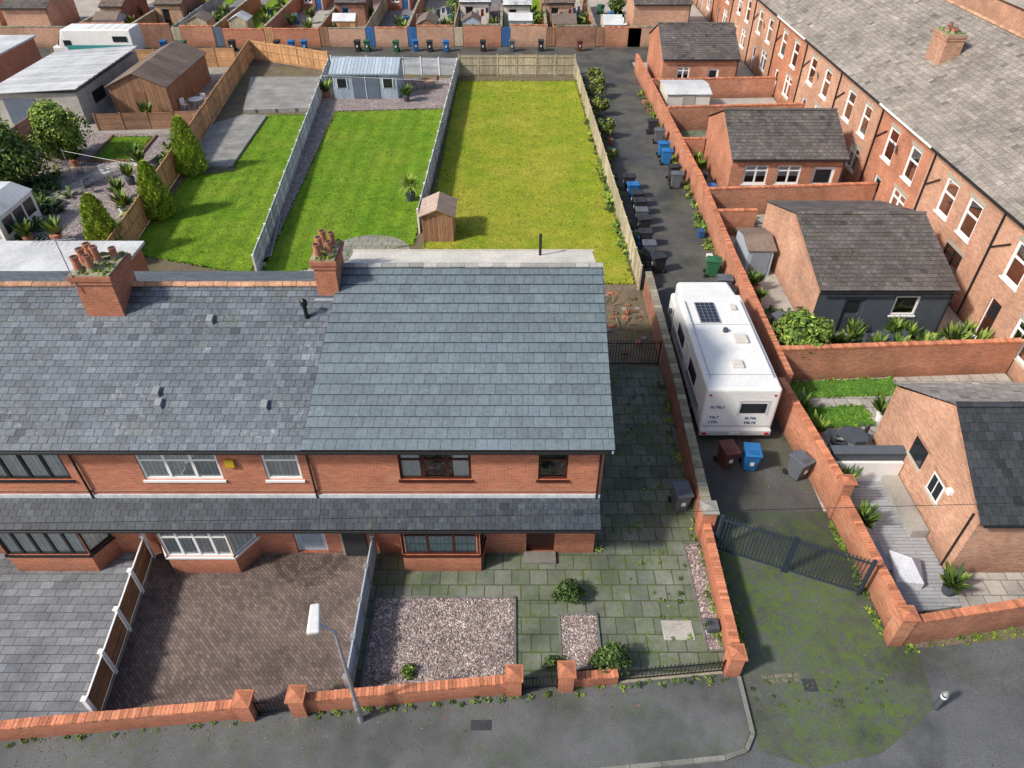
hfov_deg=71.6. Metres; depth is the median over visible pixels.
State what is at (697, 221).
alley weeds
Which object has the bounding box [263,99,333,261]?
gravel strip
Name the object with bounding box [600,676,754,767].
kerb
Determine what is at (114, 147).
lawn
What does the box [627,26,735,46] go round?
yard wall
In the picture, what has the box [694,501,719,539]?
wall pillar
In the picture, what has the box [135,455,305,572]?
windows
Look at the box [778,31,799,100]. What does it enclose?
windows
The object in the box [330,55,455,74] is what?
panel fence
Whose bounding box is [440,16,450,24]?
potted plant
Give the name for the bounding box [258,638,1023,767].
road
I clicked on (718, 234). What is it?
yard wall
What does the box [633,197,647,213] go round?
wheelie bin
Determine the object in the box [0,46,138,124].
garage
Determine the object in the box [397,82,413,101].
potted plant
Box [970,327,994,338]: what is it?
potted plant
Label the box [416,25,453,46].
yard wall
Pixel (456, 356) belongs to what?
roof
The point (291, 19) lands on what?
potted plant
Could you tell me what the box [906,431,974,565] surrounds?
side windows
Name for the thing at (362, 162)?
lawn
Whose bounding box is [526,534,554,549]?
doors
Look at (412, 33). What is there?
yard door
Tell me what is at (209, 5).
wooden fence
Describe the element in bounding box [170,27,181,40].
yard door
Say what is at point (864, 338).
patio chair
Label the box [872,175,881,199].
door
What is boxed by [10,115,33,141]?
wooden fence
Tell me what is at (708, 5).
windows
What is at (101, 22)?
yard wall
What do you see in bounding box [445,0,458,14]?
garden bush
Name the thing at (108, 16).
garden shed
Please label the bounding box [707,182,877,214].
yard wall
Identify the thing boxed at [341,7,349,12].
windows
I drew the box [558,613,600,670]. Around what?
gravel bed
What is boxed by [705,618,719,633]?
planter
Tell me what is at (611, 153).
overgrown shrub
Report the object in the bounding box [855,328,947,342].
yard plants
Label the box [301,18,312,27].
potted plant
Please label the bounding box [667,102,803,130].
yard wall
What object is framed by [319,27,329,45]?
yard door
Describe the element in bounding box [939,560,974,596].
potted plant
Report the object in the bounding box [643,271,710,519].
boundary wall
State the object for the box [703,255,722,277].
wheelie bin
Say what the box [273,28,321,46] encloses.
yard wall
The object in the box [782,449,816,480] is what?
wheelie bin
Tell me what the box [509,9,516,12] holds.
windows
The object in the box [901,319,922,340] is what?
potted plant
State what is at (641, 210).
wheelie bin
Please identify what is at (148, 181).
conifer tree
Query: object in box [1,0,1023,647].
ground
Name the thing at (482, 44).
wheelie bin
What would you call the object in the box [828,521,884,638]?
alley weeds
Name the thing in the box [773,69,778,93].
door
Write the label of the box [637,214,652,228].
wheelie bin
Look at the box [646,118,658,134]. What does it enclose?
wheelie bin
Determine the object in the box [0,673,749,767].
pavement
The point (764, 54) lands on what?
windows
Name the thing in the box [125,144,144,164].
potted plant
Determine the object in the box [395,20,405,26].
potted plant
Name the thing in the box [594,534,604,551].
path weeds
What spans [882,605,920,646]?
wall pillar
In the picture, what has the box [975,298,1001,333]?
door
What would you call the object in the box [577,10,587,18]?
potted plant
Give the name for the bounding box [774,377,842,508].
yard wall
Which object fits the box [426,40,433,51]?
wheelie bin
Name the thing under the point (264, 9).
potted plant
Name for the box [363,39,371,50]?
wheelie bin
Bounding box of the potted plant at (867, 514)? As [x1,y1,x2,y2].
[856,499,883,528]
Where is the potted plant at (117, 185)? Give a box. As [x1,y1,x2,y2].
[104,174,125,195]
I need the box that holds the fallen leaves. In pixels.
[15,370,1022,767]
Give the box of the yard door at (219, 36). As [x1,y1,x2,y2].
[212,27,225,45]
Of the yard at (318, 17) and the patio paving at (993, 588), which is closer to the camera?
the patio paving at (993, 588)
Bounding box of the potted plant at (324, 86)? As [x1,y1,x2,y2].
[319,78,331,97]
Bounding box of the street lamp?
[306,603,363,722]
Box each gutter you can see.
[0,451,93,498]
[60,451,318,498]
[304,451,607,498]
[744,0,776,62]
[767,15,804,75]
[793,39,838,102]
[832,68,879,107]
[859,103,931,181]
[913,147,999,209]
[956,205,1023,313]
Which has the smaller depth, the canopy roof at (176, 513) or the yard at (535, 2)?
the canopy roof at (176, 513)
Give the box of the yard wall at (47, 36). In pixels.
[0,26,65,46]
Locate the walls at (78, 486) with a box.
[0,455,128,552]
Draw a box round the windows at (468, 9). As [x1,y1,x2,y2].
[465,6,472,12]
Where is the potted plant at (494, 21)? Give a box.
[487,16,498,23]
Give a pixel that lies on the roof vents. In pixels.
(156, 390)
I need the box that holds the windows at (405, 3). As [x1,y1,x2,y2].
[391,0,408,9]
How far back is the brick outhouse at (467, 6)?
80.81 m
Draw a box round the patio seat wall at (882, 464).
[830,445,928,536]
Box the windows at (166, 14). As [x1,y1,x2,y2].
[161,9,172,26]
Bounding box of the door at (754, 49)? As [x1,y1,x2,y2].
[750,45,755,68]
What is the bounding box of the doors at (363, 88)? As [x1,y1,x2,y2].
[336,76,393,98]
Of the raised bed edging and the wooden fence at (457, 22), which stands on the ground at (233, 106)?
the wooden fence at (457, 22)
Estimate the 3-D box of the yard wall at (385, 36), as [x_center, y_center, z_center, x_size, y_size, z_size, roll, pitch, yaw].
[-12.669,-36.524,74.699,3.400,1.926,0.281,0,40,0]
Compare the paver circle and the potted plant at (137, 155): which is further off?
the potted plant at (137, 155)
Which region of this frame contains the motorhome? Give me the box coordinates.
[667,282,781,434]
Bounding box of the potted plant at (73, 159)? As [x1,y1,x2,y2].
[57,145,79,166]
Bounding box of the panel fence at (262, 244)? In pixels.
[251,58,329,270]
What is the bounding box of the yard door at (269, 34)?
[263,27,273,42]
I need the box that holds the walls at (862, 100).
[831,72,881,181]
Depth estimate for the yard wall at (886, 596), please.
24.16 m
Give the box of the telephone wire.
[33,502,1023,522]
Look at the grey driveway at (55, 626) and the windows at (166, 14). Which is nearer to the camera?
the grey driveway at (55, 626)
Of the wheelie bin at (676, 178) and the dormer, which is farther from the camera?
the wheelie bin at (676, 178)
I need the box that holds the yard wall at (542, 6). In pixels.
[540,0,547,45]
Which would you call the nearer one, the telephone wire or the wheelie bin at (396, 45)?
the telephone wire
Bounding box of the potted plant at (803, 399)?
[795,387,814,411]
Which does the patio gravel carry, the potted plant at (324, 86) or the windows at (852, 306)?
the potted plant at (324, 86)
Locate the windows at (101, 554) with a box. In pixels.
[0,455,122,570]
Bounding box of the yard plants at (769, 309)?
[764,305,791,344]
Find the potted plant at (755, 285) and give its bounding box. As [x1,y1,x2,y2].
[749,267,767,289]
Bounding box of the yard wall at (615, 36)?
[604,26,641,46]
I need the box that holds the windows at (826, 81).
[805,57,832,107]
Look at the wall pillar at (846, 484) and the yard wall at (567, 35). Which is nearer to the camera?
the wall pillar at (846, 484)
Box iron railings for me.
[618,660,725,680]
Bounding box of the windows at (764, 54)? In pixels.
[755,10,773,72]
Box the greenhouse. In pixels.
[0,181,42,240]
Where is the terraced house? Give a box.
[953,0,1023,34]
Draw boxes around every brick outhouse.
[0,0,7,25]
[0,0,80,25]
[97,0,149,21]
[153,0,205,26]
[301,0,333,10]
[334,0,373,25]
[388,0,415,9]
[459,0,490,24]
[503,0,531,26]
[544,0,575,25]
[625,0,692,25]
[646,22,740,77]
[702,108,849,186]
[762,200,960,332]
[872,382,1023,572]
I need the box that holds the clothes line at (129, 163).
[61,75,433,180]
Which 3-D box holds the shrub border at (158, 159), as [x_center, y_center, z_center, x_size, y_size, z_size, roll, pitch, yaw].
[-24.766,-13.911,48.794,2.606,0.584,18.007,-4,40,-5]
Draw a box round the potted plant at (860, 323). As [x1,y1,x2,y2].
[846,315,868,334]
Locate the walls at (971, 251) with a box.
[912,152,1001,309]
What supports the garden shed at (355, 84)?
on the patio gravel
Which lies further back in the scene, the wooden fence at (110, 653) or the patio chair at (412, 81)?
the patio chair at (412, 81)
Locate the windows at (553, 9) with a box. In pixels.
[551,7,558,22]
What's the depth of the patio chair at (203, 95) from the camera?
61.13 m
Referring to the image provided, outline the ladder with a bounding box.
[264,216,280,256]
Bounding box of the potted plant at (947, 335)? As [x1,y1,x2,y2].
[941,320,965,339]
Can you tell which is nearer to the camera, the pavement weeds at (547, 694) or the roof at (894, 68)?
the pavement weeds at (547, 694)
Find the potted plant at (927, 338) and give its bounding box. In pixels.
[917,334,933,340]
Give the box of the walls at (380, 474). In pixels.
[311,455,604,552]
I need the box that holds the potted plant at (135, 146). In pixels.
[122,141,140,165]
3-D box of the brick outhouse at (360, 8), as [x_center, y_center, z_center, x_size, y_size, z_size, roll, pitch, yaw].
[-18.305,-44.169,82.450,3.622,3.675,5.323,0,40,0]
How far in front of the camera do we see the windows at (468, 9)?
80.96 m
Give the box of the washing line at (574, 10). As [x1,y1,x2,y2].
[550,3,585,26]
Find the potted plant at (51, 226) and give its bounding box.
[38,214,65,240]
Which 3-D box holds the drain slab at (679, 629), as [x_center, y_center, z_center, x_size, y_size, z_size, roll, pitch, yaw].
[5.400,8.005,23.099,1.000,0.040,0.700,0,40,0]
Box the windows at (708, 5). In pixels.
[705,0,710,11]
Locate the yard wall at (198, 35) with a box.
[179,25,216,46]
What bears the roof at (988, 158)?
on the walls at (971, 251)
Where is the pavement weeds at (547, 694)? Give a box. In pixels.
[308,674,728,719]
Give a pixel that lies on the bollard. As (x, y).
(941, 700)
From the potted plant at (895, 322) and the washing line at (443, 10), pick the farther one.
the washing line at (443, 10)
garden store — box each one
[659,80,712,106]
[734,227,776,275]
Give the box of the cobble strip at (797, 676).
[762,673,799,683]
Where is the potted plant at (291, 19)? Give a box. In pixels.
[283,13,296,27]
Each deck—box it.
[188,114,266,168]
[243,77,319,112]
[850,482,962,612]
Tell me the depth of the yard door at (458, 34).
74.60 m
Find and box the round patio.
[259,235,409,270]
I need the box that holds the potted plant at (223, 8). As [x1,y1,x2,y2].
[215,3,227,18]
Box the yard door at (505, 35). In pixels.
[502,27,509,45]
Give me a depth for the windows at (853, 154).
48.40 m
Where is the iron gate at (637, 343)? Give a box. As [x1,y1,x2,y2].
[608,340,661,365]
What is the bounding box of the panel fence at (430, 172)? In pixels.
[416,58,457,232]
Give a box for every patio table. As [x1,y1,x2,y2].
[76,172,93,185]
[188,96,202,105]
[418,78,432,89]
[840,426,868,444]
[874,331,893,341]
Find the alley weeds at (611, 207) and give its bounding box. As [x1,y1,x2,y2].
[574,76,650,270]
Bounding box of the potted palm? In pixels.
[397,173,421,201]
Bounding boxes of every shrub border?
[9,163,72,240]
[109,134,172,226]
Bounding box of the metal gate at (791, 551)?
[715,515,877,594]
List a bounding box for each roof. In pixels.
[0,271,180,450]
[0,494,96,533]
[60,271,333,450]
[90,494,320,533]
[300,262,614,453]
[318,494,600,533]
[761,0,805,14]
[778,0,878,38]
[806,0,960,66]
[839,5,1021,102]
[882,34,1023,146]
[933,106,1023,204]
[1001,196,1023,224]
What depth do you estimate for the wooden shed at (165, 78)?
59.31 m
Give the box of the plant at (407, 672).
[400,662,415,680]
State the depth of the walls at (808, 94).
54.09 m
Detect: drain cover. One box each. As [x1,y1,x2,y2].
[471,720,490,729]
[802,679,818,691]
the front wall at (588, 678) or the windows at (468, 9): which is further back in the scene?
the windows at (468, 9)
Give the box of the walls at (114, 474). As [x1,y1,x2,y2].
[75,455,335,552]
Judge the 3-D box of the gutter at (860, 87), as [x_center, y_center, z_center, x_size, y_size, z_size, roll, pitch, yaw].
[23.050,-17.638,48.969,0.240,5.870,7.300,0,40,0]
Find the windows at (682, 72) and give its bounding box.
[676,67,718,77]
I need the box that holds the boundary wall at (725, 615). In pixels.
[699,524,740,651]
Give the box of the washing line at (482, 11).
[461,3,498,25]
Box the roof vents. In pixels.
[151,314,268,410]
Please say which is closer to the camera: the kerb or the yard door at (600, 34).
the kerb
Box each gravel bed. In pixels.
[359,596,515,687]
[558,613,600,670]
[682,542,724,652]
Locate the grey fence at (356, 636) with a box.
[342,534,377,688]
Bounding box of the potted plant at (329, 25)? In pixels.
[327,22,336,26]
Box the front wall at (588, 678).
[574,668,618,687]
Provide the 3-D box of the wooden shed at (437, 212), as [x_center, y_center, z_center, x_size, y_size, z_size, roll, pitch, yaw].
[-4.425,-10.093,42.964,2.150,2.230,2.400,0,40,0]
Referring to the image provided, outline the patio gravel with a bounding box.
[317,78,451,110]
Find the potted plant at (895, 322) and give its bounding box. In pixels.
[883,314,909,336]
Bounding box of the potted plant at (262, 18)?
[258,12,270,24]
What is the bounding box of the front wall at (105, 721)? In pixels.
[0,699,237,740]
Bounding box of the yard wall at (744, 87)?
[652,76,775,98]
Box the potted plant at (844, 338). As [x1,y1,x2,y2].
[834,329,855,343]
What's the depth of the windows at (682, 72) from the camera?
62.59 m
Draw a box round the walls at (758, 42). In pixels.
[745,0,778,75]
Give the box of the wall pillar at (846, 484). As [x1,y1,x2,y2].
[826,474,857,518]
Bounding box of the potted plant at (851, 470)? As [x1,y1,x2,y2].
[839,463,863,487]
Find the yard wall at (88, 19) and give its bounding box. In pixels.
[77,14,93,23]
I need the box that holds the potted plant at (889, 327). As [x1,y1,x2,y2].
[884,316,908,330]
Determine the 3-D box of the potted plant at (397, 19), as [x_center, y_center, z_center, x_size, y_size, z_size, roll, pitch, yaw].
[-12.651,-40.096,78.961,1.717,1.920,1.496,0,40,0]
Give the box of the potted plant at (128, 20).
[123,15,133,23]
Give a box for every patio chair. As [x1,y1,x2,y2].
[80,180,93,191]
[98,164,110,179]
[179,97,188,110]
[200,93,206,102]
[411,79,417,89]
[828,430,844,451]
[854,441,865,444]
[858,423,871,432]
[861,331,874,342]
[893,328,907,338]
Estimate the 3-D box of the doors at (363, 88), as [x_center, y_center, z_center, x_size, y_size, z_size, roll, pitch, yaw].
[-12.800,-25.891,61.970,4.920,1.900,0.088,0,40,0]
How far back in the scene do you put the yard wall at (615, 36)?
74.57 m
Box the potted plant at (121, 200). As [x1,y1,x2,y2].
[107,187,132,212]
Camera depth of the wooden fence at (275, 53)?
69.57 m
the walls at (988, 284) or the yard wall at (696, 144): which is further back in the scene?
the yard wall at (696, 144)
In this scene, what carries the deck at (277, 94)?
on the ground at (233, 106)
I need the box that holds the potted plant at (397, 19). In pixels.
[390,15,403,25]
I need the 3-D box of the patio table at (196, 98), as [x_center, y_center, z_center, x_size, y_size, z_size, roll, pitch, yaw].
[-27.000,-24.045,60.759,1.200,0.750,1.200,0,40,0]
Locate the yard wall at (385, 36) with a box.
[374,27,408,46]
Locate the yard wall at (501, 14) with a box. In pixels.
[500,0,503,45]
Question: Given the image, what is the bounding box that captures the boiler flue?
[300,298,308,318]
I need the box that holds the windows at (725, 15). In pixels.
[722,0,729,21]
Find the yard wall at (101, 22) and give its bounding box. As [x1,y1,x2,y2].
[79,22,124,23]
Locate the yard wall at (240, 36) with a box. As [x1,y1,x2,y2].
[222,28,265,46]
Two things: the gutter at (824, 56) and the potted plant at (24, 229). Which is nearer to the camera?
the potted plant at (24, 229)
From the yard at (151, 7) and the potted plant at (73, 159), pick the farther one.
the yard at (151, 7)
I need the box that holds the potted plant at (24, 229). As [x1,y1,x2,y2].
[4,217,33,240]
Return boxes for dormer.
[347,249,595,265]
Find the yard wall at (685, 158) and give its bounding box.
[634,53,698,191]
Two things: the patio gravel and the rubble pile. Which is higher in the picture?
the patio gravel
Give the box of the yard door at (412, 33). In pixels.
[407,27,416,45]
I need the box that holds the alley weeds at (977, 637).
[905,627,1023,653]
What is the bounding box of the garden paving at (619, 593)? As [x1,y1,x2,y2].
[354,366,724,687]
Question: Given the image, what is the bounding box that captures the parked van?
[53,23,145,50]
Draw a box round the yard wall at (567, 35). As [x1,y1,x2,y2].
[556,25,595,46]
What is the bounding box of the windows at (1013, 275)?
[999,241,1023,369]
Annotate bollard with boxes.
[932,691,949,710]
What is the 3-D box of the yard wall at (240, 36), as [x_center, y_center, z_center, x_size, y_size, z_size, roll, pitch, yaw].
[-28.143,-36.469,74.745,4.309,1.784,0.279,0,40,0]
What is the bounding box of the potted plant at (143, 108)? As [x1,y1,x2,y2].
[136,101,151,115]
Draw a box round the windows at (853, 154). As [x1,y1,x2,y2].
[840,89,872,174]
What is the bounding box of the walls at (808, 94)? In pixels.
[792,44,840,107]
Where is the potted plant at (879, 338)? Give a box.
[868,331,892,342]
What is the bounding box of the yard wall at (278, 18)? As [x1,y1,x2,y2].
[263,0,302,28]
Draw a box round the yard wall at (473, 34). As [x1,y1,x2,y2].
[463,23,500,46]
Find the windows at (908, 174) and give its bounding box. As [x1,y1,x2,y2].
[879,127,922,206]
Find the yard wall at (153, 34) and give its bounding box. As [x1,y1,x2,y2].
[134,23,173,46]
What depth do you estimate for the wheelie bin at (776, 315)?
35.14 m
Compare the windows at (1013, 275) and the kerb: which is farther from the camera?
the windows at (1013, 275)
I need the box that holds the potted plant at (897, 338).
[891,332,910,341]
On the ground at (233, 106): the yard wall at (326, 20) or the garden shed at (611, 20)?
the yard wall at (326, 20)
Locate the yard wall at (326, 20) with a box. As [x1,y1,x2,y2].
[318,6,335,33]
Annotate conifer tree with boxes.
[78,192,125,240]
[135,159,177,220]
[169,115,209,176]
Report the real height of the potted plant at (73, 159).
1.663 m
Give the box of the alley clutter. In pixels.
[600,96,712,279]
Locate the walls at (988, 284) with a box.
[954,211,1023,382]
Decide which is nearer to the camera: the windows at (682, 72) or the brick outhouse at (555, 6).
the windows at (682, 72)
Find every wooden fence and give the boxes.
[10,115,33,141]
[51,47,235,66]
[80,534,155,711]
[92,110,197,130]
[106,39,252,240]
[172,0,224,26]
[250,39,329,69]
[365,0,388,38]
[454,4,460,45]
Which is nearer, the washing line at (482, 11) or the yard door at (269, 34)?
the yard door at (269, 34)
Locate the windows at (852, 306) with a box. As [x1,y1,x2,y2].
[835,296,920,330]
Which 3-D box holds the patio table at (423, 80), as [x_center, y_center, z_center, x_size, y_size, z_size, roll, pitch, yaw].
[-7.800,-27.259,64.589,1.400,0.751,1.400,0,40,0]
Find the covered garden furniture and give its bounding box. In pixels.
[874,542,923,589]
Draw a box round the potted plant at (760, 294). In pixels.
[754,287,769,303]
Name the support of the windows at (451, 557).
attached to the walls at (380, 474)
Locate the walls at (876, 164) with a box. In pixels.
[858,108,933,208]
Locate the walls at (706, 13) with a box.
[697,0,712,21]
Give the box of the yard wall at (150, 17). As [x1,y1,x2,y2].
[130,9,158,23]
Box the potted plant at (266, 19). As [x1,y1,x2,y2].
[262,15,272,22]
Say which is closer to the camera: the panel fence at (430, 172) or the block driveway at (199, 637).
the block driveway at (199, 637)
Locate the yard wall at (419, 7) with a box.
[406,0,424,43]
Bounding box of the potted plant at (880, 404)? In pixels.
[870,391,890,421]
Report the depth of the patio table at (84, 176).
48.49 m
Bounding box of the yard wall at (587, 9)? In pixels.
[581,0,596,40]
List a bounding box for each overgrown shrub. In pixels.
[584,67,604,81]
[588,75,606,96]
[590,93,609,110]
[596,117,615,136]
[605,146,618,159]
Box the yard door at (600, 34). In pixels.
[595,27,604,45]
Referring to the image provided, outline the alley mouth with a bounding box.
[713,511,933,767]
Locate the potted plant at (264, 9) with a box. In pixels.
[259,3,271,16]
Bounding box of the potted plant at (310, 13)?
[301,6,314,21]
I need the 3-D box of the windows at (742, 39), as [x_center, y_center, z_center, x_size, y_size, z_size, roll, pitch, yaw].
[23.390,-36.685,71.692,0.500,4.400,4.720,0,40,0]
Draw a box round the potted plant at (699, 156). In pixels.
[692,149,704,160]
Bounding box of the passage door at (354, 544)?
[339,534,368,555]
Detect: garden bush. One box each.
[213,11,227,22]
[273,0,285,12]
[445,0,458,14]
[532,10,547,23]
[543,654,563,669]
[551,578,586,603]
[577,14,590,24]
[588,640,633,675]
[607,0,625,10]
[771,306,834,358]
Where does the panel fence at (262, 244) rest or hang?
on the ground at (233, 106)
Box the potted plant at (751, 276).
[747,269,760,284]
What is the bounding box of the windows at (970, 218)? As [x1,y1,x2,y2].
[933,177,983,274]
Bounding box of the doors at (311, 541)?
[294,534,327,549]
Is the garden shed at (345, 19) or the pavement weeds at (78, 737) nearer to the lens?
the pavement weeds at (78, 737)
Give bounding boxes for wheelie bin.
[159,39,166,46]
[227,39,237,50]
[272,39,279,43]
[287,40,294,50]
[291,13,299,23]
[300,39,308,48]
[353,39,361,50]
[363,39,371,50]
[392,40,399,51]
[412,39,418,50]
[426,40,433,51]
[443,40,449,51]
[447,14,454,24]
[480,39,485,50]
[509,39,514,50]
[538,39,543,50]
[576,39,582,50]
[596,4,604,14]
[623,173,635,190]
[626,181,640,198]
[630,190,644,205]
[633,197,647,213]
[635,206,649,224]
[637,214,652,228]
[639,228,653,242]
[642,239,657,258]
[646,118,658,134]
[650,252,667,273]
[652,127,665,143]
[656,140,670,157]
[659,148,673,164]
[665,163,681,181]
[668,170,683,188]
[668,480,693,510]
[701,171,708,181]
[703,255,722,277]
[707,183,716,186]
[713,439,741,468]
[716,274,733,283]
[728,284,737,292]
[738,442,762,470]
[770,310,785,334]
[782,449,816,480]
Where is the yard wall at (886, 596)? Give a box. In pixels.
[832,496,905,626]
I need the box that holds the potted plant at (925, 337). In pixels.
[915,331,935,340]
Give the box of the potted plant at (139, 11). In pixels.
[136,5,143,16]
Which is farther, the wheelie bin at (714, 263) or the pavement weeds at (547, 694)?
the wheelie bin at (714, 263)
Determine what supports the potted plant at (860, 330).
on the yard at (776, 296)
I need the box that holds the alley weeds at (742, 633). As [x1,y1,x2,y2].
[718,552,749,658]
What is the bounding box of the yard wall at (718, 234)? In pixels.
[692,169,793,384]
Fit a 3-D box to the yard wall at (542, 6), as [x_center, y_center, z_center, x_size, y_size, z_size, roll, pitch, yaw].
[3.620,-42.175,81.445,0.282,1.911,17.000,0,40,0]
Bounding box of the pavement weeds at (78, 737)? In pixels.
[5,721,237,747]
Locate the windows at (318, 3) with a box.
[304,0,322,9]
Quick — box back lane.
[37,47,746,72]
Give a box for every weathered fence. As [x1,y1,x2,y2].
[458,54,575,75]
[574,59,642,289]
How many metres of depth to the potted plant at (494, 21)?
78.01 m
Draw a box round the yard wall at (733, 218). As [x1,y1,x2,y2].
[718,208,757,235]
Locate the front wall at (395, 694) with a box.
[305,674,506,712]
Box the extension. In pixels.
[0,241,148,270]
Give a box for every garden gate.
[253,698,289,715]
[522,673,557,690]
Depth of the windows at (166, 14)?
80.45 m
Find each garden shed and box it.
[92,11,125,23]
[185,10,215,25]
[227,10,253,27]
[328,57,403,98]
[332,13,357,26]
[416,11,438,24]
[462,11,481,39]
[508,13,532,38]
[551,13,576,42]
[600,14,623,38]
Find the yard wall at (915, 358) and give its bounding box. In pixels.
[779,338,1023,380]
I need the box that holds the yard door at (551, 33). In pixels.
[547,27,555,45]
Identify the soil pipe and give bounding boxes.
[539,234,541,255]
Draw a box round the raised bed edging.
[87,134,156,161]
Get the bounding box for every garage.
[0,35,41,82]
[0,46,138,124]
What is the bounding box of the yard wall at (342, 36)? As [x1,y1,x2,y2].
[328,27,365,46]
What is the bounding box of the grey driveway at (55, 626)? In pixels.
[0,553,155,719]
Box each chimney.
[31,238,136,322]
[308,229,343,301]
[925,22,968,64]
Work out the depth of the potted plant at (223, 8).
82.83 m
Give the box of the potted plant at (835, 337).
[824,332,840,343]
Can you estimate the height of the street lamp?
5.208 m
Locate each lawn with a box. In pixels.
[92,135,152,159]
[136,113,305,270]
[262,108,449,270]
[422,79,635,284]
[790,376,897,397]
[805,403,875,427]
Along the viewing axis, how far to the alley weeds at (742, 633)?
23.14 m
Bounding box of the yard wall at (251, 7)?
[212,0,261,27]
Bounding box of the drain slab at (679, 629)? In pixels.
[661,620,694,639]
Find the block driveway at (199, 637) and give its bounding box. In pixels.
[105,553,367,710]
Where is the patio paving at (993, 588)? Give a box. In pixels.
[957,573,1023,607]
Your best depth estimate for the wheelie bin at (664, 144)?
52.24 m
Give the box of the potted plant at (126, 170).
[116,159,135,185]
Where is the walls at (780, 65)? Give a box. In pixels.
[768,19,806,102]
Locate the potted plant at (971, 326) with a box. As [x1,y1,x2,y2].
[960,317,979,333]
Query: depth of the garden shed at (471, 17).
76.05 m
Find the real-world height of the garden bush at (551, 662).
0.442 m
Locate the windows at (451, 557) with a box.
[397,455,568,570]
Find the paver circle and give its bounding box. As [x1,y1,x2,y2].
[275,555,349,586]
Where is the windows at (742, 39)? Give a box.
[736,0,751,50]
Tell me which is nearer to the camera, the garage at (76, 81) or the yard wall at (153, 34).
the garage at (76, 81)
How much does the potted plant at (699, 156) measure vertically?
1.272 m
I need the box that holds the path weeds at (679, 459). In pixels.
[657,381,723,645]
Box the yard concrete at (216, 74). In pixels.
[7,65,228,132]
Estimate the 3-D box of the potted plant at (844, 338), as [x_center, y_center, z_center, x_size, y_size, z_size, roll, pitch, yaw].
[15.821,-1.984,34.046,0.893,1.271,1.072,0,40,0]
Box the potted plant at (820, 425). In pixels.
[810,409,832,437]
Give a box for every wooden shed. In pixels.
[104,40,210,113]
[418,191,456,241]
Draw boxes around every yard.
[19,133,170,240]
[74,0,153,23]
[148,3,154,10]
[206,0,234,5]
[228,0,268,11]
[252,0,289,27]
[286,1,334,27]
[329,0,380,40]
[375,0,426,40]
[416,0,458,32]
[460,0,500,45]
[503,0,540,26]
[548,0,582,45]
[581,0,627,26]
[604,285,658,363]
[608,4,707,26]
[632,62,776,104]
[680,130,843,182]
[729,214,963,342]
[794,373,1011,510]
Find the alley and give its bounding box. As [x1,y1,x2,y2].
[580,72,822,510]
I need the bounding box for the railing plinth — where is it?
[618,668,722,682]
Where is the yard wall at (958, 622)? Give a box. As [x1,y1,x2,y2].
[903,598,1023,644]
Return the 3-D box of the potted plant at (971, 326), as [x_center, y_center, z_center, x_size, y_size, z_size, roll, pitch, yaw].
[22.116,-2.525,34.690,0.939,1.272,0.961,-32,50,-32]
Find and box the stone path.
[47,162,126,198]
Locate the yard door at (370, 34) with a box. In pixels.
[365,27,375,45]
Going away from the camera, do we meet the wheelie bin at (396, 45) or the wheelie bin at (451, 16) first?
the wheelie bin at (396, 45)
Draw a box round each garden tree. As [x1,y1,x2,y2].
[0,114,49,184]
[26,98,91,161]
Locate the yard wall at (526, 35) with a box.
[511,24,546,46]
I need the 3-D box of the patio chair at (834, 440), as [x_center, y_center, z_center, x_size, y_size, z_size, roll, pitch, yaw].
[13.290,2.416,29.052,0.460,0.950,0.440,6,40,7]
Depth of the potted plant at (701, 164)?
49.75 m
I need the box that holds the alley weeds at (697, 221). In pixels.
[637,89,723,273]
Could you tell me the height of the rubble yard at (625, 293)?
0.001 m
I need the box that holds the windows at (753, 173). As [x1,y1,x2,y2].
[741,165,835,184]
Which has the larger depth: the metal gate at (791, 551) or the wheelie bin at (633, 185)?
the wheelie bin at (633, 185)
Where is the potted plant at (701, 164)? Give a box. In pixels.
[696,157,707,170]
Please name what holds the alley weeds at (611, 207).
on the alley
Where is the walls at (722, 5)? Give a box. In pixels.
[711,0,732,21]
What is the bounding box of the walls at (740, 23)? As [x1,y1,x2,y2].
[730,0,755,61]
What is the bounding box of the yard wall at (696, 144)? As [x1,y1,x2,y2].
[677,137,705,158]
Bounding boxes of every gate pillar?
[230,689,259,721]
[284,685,308,716]
[505,664,522,696]
[557,660,576,691]
[721,644,747,676]
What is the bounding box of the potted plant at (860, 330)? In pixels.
[843,318,866,342]
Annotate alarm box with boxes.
[224,459,235,467]
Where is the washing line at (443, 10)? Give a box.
[416,4,455,18]
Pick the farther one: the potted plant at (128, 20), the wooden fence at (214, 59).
the potted plant at (128, 20)
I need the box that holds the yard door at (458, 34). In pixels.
[454,27,462,45]
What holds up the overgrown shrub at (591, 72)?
on the alley
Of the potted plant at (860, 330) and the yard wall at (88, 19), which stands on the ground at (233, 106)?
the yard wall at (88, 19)
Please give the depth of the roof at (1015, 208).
32.84 m
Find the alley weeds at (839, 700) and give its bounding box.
[750,664,907,710]
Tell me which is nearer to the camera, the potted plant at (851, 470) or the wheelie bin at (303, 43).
the potted plant at (851, 470)
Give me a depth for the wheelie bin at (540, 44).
73.37 m
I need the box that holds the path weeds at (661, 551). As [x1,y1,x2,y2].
[606,375,691,661]
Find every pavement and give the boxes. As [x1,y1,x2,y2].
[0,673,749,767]
[923,644,1023,696]
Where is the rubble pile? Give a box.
[605,291,646,354]
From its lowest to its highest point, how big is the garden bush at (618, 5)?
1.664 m
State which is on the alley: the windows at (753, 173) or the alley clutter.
the alley clutter
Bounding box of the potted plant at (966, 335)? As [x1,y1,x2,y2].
[950,326,974,339]
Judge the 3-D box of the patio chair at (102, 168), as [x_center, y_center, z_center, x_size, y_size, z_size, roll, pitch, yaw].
[-28.408,-14.813,49.584,0.460,0.950,0.440,22,45,24]

